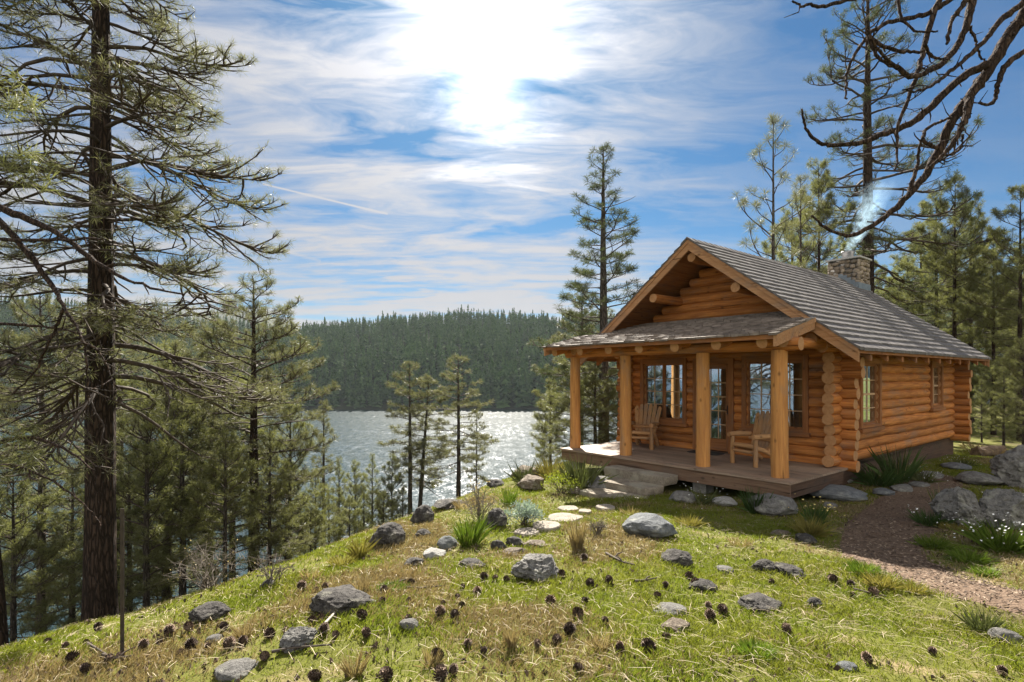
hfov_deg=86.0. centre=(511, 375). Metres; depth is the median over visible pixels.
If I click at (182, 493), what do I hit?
pine tree
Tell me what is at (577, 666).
pine cone
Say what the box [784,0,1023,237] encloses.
branch
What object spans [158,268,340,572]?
pine tree
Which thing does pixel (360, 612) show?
pine cone
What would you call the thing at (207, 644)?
pine cone
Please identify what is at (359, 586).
grass tuft
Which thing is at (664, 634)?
pine cone
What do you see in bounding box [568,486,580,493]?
boulder
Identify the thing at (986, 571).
grass tuft
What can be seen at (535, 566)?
boulder
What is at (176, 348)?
pine tree
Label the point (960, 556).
grass tuft
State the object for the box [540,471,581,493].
shrub
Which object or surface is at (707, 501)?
flower plant
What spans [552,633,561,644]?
pine cone
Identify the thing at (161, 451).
pine tree
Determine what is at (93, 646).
fallen stick
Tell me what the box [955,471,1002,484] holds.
boulder
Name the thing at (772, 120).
pine tree
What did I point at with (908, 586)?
grass tuft
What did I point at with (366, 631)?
pine cone
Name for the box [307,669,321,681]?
pine cone
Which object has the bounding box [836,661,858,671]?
boulder
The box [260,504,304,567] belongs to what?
pine tree
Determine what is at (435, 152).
sky
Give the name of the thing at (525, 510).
shrub
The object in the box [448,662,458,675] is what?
pine cone
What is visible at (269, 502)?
pine tree
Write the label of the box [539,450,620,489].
grass tuft
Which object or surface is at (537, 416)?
pine tree
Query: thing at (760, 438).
log chair
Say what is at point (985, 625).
grass tuft
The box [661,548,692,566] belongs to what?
boulder
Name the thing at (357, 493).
pine tree
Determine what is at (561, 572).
pine cone
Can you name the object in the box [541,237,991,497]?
log cabin
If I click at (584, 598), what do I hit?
pine cone
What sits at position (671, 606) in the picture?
boulder
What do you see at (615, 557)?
fallen stick
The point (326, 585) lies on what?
pine cone
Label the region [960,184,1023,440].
pine tree
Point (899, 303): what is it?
pine tree
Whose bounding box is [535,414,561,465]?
pine tree
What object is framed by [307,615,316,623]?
pine cone
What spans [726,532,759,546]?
grass tuft
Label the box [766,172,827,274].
pine tree
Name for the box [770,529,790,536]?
boulder
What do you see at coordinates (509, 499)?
grass tuft
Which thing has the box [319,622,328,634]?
pine cone
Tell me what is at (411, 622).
boulder
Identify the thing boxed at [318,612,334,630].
fallen stick
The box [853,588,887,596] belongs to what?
fallen stick
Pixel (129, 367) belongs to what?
pine tree
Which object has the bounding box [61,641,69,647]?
pine cone
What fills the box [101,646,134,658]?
fallen stick
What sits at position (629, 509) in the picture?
grass tuft
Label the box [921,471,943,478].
boulder
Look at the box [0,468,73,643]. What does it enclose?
pine tree
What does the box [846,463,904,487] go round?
grass tuft
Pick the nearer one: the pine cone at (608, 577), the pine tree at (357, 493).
the pine cone at (608, 577)
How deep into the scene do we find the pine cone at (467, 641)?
3.73 m
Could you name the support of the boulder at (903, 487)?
on the ground at (256, 675)
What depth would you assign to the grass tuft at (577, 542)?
6.31 m
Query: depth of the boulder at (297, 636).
3.92 m
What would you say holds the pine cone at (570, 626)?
on the ground at (256, 675)
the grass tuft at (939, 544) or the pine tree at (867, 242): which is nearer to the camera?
the grass tuft at (939, 544)
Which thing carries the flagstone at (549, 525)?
on the ground at (256, 675)
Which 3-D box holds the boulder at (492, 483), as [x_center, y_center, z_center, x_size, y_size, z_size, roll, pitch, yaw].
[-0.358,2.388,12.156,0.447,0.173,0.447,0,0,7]
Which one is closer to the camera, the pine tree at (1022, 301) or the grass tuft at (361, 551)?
the grass tuft at (361, 551)
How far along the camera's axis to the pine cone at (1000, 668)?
3.33 m
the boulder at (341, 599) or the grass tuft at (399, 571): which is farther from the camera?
the grass tuft at (399, 571)
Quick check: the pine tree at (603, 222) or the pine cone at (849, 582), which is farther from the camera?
the pine tree at (603, 222)
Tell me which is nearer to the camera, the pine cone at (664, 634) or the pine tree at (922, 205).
the pine cone at (664, 634)
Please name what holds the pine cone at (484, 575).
on the ground at (256, 675)
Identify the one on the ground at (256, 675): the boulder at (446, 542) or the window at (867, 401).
the boulder at (446, 542)
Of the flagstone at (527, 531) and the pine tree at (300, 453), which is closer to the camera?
the flagstone at (527, 531)
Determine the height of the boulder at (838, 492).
0.282 m
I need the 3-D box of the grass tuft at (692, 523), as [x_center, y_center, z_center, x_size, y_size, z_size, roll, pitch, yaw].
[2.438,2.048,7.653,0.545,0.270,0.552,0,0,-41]
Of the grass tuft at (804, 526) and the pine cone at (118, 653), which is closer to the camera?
the pine cone at (118, 653)
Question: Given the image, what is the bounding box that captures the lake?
[0,409,616,644]
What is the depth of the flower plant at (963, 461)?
13.51 m
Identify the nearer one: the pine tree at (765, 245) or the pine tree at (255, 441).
the pine tree at (255, 441)
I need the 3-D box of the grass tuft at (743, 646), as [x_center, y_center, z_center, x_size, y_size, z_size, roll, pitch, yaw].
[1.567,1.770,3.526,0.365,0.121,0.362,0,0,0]
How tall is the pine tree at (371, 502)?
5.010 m
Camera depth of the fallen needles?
4.26 m
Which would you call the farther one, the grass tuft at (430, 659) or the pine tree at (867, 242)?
the pine tree at (867, 242)
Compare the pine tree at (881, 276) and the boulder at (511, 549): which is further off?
the pine tree at (881, 276)
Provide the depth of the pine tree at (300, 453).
16.38 m
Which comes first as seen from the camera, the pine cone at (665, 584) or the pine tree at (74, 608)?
the pine cone at (665, 584)
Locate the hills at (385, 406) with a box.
[0,312,1001,410]
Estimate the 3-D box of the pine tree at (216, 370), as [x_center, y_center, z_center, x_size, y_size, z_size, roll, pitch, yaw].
[-10.483,3.371,18.639,5.409,10.871,5.657,0,0,-18]
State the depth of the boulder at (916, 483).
10.58 m
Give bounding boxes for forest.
[0,284,1014,409]
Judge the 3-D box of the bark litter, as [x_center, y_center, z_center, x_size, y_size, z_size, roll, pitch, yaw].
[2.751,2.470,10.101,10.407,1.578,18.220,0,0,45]
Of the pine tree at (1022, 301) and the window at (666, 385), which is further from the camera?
the pine tree at (1022, 301)
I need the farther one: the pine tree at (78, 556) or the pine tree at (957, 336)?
the pine tree at (957, 336)
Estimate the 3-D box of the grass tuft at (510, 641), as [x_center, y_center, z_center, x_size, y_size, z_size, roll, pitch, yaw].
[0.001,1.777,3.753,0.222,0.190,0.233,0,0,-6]
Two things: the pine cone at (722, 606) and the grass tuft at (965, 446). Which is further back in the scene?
the grass tuft at (965, 446)
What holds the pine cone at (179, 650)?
on the ground at (256, 675)
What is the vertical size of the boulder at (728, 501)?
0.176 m
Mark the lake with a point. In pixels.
(361, 433)
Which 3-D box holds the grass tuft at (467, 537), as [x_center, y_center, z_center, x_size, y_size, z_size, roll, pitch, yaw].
[-0.516,1.875,6.782,0.900,0.465,0.832,0,0,-29]
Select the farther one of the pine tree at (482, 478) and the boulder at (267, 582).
the pine tree at (482, 478)
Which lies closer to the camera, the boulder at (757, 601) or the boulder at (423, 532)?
the boulder at (757, 601)
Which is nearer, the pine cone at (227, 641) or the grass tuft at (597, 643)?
the grass tuft at (597, 643)
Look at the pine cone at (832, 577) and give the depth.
5.13 m
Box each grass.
[0,450,1023,681]
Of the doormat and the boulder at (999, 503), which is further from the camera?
the doormat
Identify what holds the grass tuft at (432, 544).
on the ground at (256, 675)
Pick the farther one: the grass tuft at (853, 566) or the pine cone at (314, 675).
the grass tuft at (853, 566)
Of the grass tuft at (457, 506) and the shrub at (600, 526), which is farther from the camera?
the grass tuft at (457, 506)
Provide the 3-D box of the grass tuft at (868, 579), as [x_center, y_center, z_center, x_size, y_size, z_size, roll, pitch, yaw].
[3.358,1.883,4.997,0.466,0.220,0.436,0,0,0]
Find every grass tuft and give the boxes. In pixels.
[223,615,257,638]
[295,565,323,580]
[325,550,357,566]
[334,643,373,678]
[339,534,381,558]
[347,571,372,591]
[376,577,409,592]
[390,565,413,576]
[412,639,446,668]
[428,536,441,546]
[436,512,505,548]
[450,492,479,511]
[496,486,519,504]
[501,458,536,482]
[502,620,525,648]
[525,456,581,479]
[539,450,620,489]
[564,516,591,551]
[580,627,619,651]
[618,504,646,514]
[672,513,710,527]
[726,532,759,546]
[729,636,782,665]
[734,485,776,513]
[780,512,837,537]
[841,557,893,579]
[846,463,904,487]
[856,569,904,591]
[857,442,939,483]
[897,579,934,595]
[908,534,956,551]
[924,483,950,502]
[934,518,969,531]
[941,546,1001,564]
[947,604,1017,632]
[957,441,988,449]
[960,563,1002,577]
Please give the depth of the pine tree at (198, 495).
11.96 m
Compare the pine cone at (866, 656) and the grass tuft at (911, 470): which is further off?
the grass tuft at (911, 470)
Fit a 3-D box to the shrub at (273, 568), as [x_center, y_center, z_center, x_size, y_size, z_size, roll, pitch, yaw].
[-2.430,1.928,5.587,0.458,0.470,0.394,0,0,-38]
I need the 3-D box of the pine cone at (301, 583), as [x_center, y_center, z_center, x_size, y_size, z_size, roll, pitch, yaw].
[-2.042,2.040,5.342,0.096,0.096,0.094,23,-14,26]
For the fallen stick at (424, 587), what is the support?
on the ground at (256, 675)
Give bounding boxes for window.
[640,358,688,426]
[739,354,810,436]
[857,358,884,432]
[928,361,945,410]
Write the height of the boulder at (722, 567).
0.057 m
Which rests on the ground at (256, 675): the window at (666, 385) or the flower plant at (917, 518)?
the flower plant at (917, 518)
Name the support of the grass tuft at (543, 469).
on the ground at (256, 675)
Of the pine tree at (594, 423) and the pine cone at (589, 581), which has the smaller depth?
the pine cone at (589, 581)
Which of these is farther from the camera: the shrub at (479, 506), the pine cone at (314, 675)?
the shrub at (479, 506)
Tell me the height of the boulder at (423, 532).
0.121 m
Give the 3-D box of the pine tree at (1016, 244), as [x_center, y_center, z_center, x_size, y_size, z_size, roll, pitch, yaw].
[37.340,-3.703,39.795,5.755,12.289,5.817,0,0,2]
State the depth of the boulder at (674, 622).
4.03 m
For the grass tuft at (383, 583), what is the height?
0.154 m
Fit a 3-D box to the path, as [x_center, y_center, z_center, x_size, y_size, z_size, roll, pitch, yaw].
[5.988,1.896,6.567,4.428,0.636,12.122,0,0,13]
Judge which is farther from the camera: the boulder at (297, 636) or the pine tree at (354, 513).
the pine tree at (354, 513)
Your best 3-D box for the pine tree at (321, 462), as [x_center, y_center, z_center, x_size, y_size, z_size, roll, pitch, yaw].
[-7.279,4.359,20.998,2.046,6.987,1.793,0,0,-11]
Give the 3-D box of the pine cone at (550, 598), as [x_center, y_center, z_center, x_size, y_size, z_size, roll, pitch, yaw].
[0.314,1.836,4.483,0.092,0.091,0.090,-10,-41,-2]
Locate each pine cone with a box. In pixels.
[43,637,51,642]
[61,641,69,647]
[65,650,79,662]
[79,662,92,673]
[93,621,102,631]
[104,653,113,662]
[115,651,124,658]
[137,638,149,648]
[156,638,163,644]
[163,623,175,635]
[176,648,184,654]
[183,621,193,630]
[184,637,197,651]
[204,642,210,647]
[219,621,228,630]
[223,635,236,649]
[238,635,247,645]
[259,651,269,660]
[264,627,275,638]
[297,580,306,589]
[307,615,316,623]
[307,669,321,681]
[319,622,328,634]
[322,582,328,587]
[332,630,339,637]
[356,609,367,619]
[361,626,370,637]
[378,665,392,681]
[379,596,385,603]
[380,584,387,592]
[430,647,444,659]
[433,664,448,681]
[435,605,445,616]
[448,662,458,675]
[450,608,459,618]
[464,638,471,647]
[473,586,481,595]
[480,571,487,580]
[480,646,487,653]
[503,575,510,581]
[534,638,540,647]
[545,594,555,604]
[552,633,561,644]
[558,569,565,576]
[563,621,575,634]
[572,607,583,618]
[572,661,584,674]
[580,553,587,561]
[581,596,587,604]
[586,578,594,585]
[605,575,612,583]
[615,643,624,651]
[641,637,650,649]
[645,640,655,651]
[653,591,660,597]
[662,581,668,587]
[662,632,671,639]
[685,571,693,579]
[704,608,715,620]
[705,601,711,608]
[717,603,728,614]
[781,622,791,633]
[827,574,837,582]
[846,579,854,586]
[861,651,872,663]
[868,586,879,595]
[927,646,937,654]
[995,665,1008,675]
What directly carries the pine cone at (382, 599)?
on the ground at (256, 675)
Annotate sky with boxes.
[0,0,1023,330]
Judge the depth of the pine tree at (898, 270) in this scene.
30.76 m
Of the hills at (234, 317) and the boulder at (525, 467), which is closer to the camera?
the boulder at (525, 467)
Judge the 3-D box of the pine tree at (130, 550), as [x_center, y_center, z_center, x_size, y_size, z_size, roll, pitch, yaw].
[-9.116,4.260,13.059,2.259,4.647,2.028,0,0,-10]
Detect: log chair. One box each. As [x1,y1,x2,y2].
[631,404,661,449]
[727,411,770,467]
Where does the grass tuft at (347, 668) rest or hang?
on the ground at (256, 675)
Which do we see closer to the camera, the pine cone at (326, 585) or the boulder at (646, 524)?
the pine cone at (326, 585)
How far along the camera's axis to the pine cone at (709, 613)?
4.25 m
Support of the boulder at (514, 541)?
on the ground at (256, 675)
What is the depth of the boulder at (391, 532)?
7.12 m
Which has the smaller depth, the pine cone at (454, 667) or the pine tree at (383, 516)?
the pine cone at (454, 667)
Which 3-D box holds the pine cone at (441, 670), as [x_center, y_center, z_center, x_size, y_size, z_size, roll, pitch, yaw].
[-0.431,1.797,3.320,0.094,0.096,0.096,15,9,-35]
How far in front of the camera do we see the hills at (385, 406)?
430.13 m
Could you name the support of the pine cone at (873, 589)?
on the ground at (256, 675)
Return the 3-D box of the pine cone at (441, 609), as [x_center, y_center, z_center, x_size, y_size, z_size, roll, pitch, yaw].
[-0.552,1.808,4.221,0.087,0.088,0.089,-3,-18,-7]
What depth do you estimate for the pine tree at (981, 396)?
19.98 m
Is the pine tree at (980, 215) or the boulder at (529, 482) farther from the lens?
the pine tree at (980, 215)
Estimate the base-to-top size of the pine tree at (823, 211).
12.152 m
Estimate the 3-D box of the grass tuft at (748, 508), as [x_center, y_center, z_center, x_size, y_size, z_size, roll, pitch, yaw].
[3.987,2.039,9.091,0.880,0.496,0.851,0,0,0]
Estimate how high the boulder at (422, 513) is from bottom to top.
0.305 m
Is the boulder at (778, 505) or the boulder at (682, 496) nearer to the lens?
the boulder at (778, 505)
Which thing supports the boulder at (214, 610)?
on the ground at (256, 675)
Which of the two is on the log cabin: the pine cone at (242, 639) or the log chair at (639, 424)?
the log chair at (639, 424)
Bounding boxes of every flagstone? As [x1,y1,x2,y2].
[514,527,538,536]
[532,520,560,531]
[548,512,582,521]
[558,505,578,511]
[578,509,591,514]
[596,504,614,511]
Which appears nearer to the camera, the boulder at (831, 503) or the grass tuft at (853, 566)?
the grass tuft at (853, 566)
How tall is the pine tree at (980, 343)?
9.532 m
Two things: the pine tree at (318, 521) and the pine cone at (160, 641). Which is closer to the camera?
the pine cone at (160, 641)
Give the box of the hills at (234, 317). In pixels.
[189,311,285,327]
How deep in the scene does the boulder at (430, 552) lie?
6.20 m
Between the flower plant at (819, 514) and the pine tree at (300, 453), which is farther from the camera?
the pine tree at (300, 453)
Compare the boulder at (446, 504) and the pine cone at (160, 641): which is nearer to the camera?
the pine cone at (160, 641)
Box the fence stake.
[120,508,123,651]
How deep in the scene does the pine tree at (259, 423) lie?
16.82 m
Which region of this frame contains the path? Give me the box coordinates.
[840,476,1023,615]
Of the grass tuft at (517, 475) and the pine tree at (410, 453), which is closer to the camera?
the grass tuft at (517, 475)
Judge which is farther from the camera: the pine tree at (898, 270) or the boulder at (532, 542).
the pine tree at (898, 270)
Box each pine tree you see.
[0,0,183,647]
[0,0,294,623]
[0,284,137,632]
[0,430,83,638]
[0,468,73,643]
[4,324,228,628]
[19,465,119,629]
[52,460,173,627]
[69,389,209,611]
[82,338,252,599]
[116,337,247,603]
[117,319,288,588]
[117,374,237,604]
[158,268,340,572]
[173,368,278,580]
[176,426,269,583]
[240,417,309,570]
[245,400,331,560]
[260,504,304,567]
[262,459,312,563]
[292,399,348,548]
[293,502,327,553]
[297,468,331,550]
[313,491,343,546]
[317,458,356,547]
[331,494,364,539]
[335,460,374,532]
[353,487,374,532]
[356,453,386,529]
[369,489,400,525]
[374,453,407,522]
[376,361,456,514]
[392,481,413,518]
[416,352,500,497]
[463,399,492,488]
[525,139,642,443]
[528,376,569,464]
[531,292,617,440]
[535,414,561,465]
[536,353,617,456]
[580,361,618,443]
[609,380,618,439]
[729,110,818,268]
[760,197,835,272]
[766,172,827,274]
[776,157,859,272]
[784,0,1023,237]
[787,0,1009,319]
[846,235,889,298]
[874,220,962,329]
[882,188,989,334]
[885,255,945,328]
[886,286,923,312]
[901,173,1015,404]
[902,270,958,329]
[912,304,931,323]
[923,236,1015,386]
[929,200,1017,422]
[942,323,979,386]
[948,272,1003,413]
[953,234,1023,434]
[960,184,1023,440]
[969,379,995,442]
[973,341,1007,411]
[980,268,1023,412]
[981,366,1022,446]
[985,326,1023,421]
[988,274,1023,384]
[989,334,1023,444]
[991,240,1023,353]
[1001,276,1023,380]
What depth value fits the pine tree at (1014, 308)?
32.53 m
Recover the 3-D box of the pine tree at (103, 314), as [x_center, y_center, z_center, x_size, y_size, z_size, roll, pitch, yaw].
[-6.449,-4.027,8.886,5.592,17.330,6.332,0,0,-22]
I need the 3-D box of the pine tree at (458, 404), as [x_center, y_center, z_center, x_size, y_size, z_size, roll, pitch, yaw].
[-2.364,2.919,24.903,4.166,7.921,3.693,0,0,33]
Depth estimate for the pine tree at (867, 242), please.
24.65 m
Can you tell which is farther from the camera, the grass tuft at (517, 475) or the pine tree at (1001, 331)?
the pine tree at (1001, 331)
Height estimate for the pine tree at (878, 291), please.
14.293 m
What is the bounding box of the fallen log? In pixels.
[970,445,1006,455]
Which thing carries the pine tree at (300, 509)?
on the ground at (256, 675)
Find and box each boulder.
[188,601,230,622]
[205,634,222,642]
[214,658,258,681]
[259,579,273,587]
[279,626,317,653]
[309,584,375,615]
[369,522,405,544]
[399,618,418,630]
[404,557,423,565]
[410,505,433,522]
[414,528,430,537]
[423,547,445,558]
[433,498,462,509]
[436,536,458,549]
[458,557,485,568]
[484,508,506,526]
[486,479,503,487]
[490,540,506,549]
[503,547,525,555]
[505,536,523,546]
[511,465,538,477]
[511,553,558,582]
[517,474,544,489]
[524,540,546,547]
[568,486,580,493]
[584,476,611,487]
[622,512,677,537]
[653,602,686,615]
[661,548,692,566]
[661,617,689,633]
[669,490,695,503]
[688,578,717,590]
[712,496,737,505]
[716,565,733,573]
[737,592,781,612]
[748,493,797,515]
[750,559,775,572]
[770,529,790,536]
[774,562,805,577]
[795,533,816,543]
[806,597,822,607]
[808,484,867,501]
[823,502,837,508]
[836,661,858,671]
[872,488,894,495]
[889,484,912,491]
[908,481,930,486]
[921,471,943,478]
[929,486,985,526]
[940,462,971,469]
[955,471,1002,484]
[978,488,1023,529]
[987,627,1023,643]
[989,444,1023,488]
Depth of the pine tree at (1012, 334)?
26.10 m
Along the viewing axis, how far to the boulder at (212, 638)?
4.24 m
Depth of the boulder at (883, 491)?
9.95 m
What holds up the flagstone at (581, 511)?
on the ground at (256, 675)
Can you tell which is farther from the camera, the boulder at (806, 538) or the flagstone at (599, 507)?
the flagstone at (599, 507)
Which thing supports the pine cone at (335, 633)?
on the ground at (256, 675)
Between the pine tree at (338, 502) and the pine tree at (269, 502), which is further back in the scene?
the pine tree at (338, 502)
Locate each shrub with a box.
[154,531,252,591]
[249,540,298,587]
[456,474,505,522]
[502,498,549,525]
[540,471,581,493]
[587,514,610,535]
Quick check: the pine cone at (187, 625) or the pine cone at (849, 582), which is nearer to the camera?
the pine cone at (187, 625)
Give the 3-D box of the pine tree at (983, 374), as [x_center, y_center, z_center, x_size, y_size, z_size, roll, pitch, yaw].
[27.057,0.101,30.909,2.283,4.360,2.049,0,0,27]
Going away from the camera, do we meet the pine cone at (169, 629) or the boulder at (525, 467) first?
the pine cone at (169, 629)
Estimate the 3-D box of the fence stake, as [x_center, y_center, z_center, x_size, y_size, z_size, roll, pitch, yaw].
[-2.951,1.619,4.163,0.027,1.218,0.018,0,0,-9]
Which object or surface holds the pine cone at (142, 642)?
on the ground at (256, 675)
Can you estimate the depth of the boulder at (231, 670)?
3.62 m
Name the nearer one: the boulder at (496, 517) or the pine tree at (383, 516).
the boulder at (496, 517)
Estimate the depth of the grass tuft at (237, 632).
4.13 m
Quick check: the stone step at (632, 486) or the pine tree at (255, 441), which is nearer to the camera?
the stone step at (632, 486)
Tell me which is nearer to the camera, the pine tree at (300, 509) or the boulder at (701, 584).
the boulder at (701, 584)
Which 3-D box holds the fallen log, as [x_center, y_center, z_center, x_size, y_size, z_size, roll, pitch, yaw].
[13.750,2.206,15.874,0.922,0.351,0.349,0,0,-9]
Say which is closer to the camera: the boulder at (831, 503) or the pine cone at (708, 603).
the pine cone at (708, 603)
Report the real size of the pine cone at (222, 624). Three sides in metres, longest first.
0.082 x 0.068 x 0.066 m
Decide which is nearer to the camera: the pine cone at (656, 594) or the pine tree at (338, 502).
the pine cone at (656, 594)
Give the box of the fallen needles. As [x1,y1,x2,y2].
[0,467,1023,681]
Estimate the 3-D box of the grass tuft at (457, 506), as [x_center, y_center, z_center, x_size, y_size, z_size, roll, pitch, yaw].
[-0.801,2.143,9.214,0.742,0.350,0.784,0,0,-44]
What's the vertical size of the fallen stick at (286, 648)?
0.037 m
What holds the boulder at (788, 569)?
on the ground at (256, 675)
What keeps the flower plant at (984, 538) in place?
on the ground at (256, 675)
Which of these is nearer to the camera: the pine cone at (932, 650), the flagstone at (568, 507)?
the pine cone at (932, 650)
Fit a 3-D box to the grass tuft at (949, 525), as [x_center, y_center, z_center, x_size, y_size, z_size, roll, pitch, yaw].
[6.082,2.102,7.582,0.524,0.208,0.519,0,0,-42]
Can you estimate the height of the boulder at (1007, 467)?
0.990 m
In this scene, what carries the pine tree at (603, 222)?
on the ground at (256, 675)
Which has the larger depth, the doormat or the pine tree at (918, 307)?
the pine tree at (918, 307)
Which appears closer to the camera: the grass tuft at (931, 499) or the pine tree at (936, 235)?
the grass tuft at (931, 499)
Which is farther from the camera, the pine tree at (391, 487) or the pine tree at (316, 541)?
the pine tree at (391, 487)
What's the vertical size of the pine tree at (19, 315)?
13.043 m
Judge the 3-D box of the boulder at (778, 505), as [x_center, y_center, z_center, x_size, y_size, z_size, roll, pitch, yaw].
[4.278,2.126,8.998,0.738,0.369,0.738,0,0,13]
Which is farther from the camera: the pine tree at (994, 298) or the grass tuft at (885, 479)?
the pine tree at (994, 298)
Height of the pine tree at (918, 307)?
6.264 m
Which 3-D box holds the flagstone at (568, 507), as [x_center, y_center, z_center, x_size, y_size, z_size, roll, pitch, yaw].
[0.939,2.278,9.250,0.360,0.097,0.284,0,3,-6]
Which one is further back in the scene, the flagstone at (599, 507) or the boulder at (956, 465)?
the boulder at (956, 465)
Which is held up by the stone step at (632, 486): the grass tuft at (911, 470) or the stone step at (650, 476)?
the stone step at (650, 476)
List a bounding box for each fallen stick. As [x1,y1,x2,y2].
[86,642,106,653]
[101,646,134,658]
[271,644,330,652]
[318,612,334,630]
[406,585,443,588]
[605,552,634,564]
[634,575,656,582]
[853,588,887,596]
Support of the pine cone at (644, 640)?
on the ground at (256, 675)
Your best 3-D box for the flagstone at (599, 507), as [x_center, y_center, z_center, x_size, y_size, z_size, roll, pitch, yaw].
[1.559,2.225,9.141,0.315,0.097,0.280,0,3,-8]
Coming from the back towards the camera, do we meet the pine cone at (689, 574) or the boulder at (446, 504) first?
the boulder at (446, 504)
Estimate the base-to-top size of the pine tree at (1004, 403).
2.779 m
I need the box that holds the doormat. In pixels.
[687,450,724,454]
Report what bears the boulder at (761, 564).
on the ground at (256, 675)
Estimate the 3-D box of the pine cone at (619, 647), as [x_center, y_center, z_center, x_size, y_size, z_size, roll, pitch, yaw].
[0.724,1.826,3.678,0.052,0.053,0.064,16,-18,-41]
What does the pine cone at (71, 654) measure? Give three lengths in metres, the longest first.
0.090 x 0.088 x 0.086 m
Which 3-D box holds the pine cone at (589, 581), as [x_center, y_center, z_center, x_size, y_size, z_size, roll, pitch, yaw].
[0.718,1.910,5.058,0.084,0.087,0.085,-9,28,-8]
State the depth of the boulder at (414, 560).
5.95 m
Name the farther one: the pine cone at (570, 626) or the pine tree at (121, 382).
the pine tree at (121, 382)
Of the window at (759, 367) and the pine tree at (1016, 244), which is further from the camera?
the pine tree at (1016, 244)
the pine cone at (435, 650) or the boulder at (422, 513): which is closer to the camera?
the pine cone at (435, 650)
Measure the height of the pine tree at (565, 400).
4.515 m
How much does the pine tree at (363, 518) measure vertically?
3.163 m
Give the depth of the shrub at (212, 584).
6.56 m
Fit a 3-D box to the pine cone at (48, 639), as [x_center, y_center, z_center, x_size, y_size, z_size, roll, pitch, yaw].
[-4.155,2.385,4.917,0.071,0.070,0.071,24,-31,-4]
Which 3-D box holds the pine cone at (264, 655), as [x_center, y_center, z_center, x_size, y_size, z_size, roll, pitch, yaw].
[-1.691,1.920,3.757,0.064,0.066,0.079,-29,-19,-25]
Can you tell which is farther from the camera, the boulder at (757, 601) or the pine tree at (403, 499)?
the pine tree at (403, 499)
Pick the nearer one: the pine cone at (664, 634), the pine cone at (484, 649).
the pine cone at (484, 649)
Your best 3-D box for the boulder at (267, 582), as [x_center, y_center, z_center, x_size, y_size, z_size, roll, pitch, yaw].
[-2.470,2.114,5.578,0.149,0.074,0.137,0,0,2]
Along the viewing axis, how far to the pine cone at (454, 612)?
4.14 m
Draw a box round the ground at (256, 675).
[0,405,1023,681]
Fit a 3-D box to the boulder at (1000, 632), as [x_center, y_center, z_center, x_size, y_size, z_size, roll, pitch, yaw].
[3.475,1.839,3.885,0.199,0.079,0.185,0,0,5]
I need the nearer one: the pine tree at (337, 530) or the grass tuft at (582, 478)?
the grass tuft at (582, 478)
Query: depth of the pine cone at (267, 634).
4.11 m
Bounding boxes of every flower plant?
[685,481,724,508]
[788,496,845,525]
[906,468,953,482]
[907,506,960,526]
[944,512,1023,553]
[949,457,980,466]
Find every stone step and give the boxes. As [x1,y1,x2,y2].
[579,488,647,499]
[603,476,663,495]
[604,465,677,485]
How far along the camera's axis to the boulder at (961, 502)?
7.60 m
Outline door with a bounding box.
[693,358,734,453]
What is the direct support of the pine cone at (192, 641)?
on the ground at (256, 675)
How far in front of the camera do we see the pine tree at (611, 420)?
21.90 m
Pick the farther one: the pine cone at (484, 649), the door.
the door
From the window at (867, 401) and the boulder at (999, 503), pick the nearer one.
the boulder at (999, 503)
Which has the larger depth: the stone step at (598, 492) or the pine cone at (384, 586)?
the stone step at (598, 492)
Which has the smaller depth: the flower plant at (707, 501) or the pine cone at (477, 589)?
the pine cone at (477, 589)
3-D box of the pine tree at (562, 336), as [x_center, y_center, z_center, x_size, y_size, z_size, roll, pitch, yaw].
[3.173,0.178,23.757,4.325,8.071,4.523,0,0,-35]
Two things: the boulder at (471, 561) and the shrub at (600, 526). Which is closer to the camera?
the boulder at (471, 561)
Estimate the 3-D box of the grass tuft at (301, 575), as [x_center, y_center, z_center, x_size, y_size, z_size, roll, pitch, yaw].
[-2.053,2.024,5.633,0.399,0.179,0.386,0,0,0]
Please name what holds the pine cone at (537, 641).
on the ground at (256, 675)
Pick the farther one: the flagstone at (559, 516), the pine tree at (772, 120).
the pine tree at (772, 120)
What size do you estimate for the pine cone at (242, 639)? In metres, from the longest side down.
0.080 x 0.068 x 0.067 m
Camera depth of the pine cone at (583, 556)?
5.89 m
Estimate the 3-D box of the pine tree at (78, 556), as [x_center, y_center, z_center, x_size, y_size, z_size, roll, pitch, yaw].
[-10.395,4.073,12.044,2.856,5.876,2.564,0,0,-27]
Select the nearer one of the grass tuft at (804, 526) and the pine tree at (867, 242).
the grass tuft at (804, 526)
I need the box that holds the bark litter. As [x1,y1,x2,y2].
[7,469,1022,681]
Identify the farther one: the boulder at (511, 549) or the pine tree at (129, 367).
the pine tree at (129, 367)
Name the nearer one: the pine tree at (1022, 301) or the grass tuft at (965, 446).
the grass tuft at (965, 446)
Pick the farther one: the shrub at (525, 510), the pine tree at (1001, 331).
the pine tree at (1001, 331)
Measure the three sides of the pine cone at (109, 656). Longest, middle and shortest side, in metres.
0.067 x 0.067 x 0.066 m
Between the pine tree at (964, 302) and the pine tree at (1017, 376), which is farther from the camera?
the pine tree at (964, 302)
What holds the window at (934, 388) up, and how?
in the log cabin
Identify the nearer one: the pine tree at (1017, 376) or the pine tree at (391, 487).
the pine tree at (1017, 376)
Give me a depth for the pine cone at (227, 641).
3.98 m
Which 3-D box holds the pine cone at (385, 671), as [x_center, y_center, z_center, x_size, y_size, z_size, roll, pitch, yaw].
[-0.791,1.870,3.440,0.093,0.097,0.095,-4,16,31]

